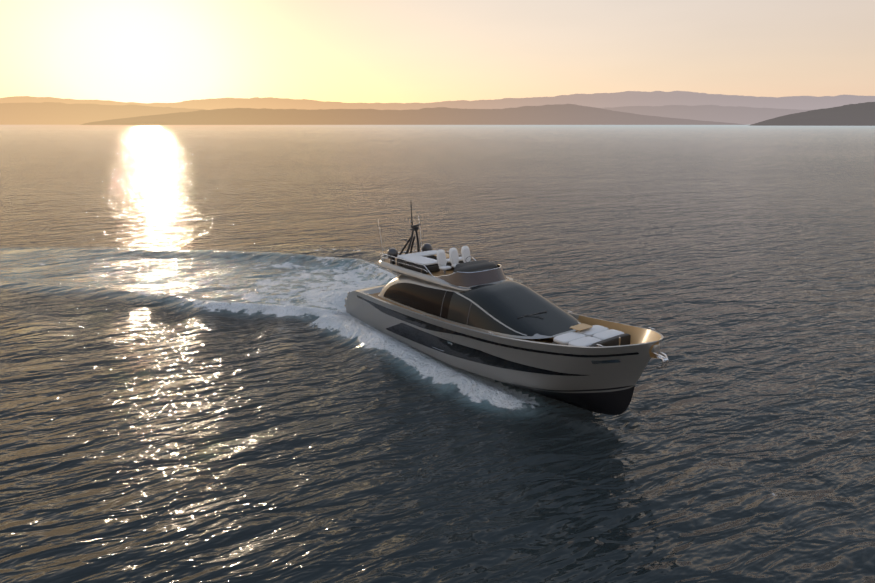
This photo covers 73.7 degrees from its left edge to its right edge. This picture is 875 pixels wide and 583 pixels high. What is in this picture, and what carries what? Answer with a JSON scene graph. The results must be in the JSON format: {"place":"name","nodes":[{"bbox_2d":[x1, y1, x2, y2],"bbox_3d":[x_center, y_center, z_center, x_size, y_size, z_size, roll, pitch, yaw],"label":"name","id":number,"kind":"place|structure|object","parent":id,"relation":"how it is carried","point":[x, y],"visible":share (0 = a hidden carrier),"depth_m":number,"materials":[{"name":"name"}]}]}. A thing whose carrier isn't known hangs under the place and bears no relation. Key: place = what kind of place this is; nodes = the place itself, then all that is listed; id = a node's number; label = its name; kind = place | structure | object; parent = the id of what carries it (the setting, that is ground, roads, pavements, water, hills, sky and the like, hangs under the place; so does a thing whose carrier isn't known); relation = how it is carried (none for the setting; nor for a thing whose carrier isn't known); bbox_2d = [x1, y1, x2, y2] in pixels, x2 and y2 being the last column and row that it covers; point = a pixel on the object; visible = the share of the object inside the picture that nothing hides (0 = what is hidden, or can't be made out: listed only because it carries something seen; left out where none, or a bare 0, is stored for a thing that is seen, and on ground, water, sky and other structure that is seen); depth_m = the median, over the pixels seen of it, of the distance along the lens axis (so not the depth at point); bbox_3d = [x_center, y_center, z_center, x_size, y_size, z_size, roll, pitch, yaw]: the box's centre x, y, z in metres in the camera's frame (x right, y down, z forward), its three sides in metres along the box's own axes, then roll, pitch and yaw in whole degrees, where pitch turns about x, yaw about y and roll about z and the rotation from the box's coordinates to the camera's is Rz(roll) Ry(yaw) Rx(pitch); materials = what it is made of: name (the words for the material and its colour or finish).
{"place":"outdoors","nodes":[
{"label":"outdoors","id":0,"kind":"place"},
{"bbox_2d":[0,102,809,124],"bbox_3d":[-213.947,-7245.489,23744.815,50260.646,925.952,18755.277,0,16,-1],"label":"mountains","id":1,"kind":"structure","parent":0,"point":[49,113],"depth_m":22283.97,"materials":[{"name":"grey stone"}]},
{"bbox_2d":[81,104,744,124],"bbox_3d":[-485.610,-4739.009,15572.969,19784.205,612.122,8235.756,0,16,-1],"label":"distant hills","id":2,"kind":"structure","parent":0,"point":[564,114],"depth_m":14296.89,"materials":[{"name":"grey stone"}]},
{"bbox_2d":[0,125,874,582],"bbox_3d":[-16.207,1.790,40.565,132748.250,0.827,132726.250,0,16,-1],"label":"sea","id":3,"kind":"structure","parent":0,"point":[204,377],"depth_m":33.28,"materials":[{"name":"liquid"}]},
{"bbox_2d":[344,200,667,414],"bbox_3d":[2.127,-0.129,33.521,6.041,9.312,24.763,-11,18,-34],"label":"yacht","id":4,"kind":"object","parent":3,"relation":"on","point":[486,318],"visible":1,"depth_m":29.70,"materials":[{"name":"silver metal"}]},
{"bbox_2d":[0,91,874,109],"bbox_3d":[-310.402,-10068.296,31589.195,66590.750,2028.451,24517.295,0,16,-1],"label":"mountains","id":5,"kind":"structure","parent":0,"point":[631,98],"depth_m":33438.55,"materials":[{"name":"grey stone"}]},
{"bbox_2d":[0,0,874,102],"label":"sky","id":6,"kind":"structure","parent":0,"point":[138,51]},
{"bbox_2d":[747,102,874,125],"bbox_3d":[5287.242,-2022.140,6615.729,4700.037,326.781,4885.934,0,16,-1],"label":"headland mountains","id":7,"kind":"structure","parent":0,"point":[860,114],"depth_m":5883.40,"materials":[{"name":"grey stone"}]}
]}

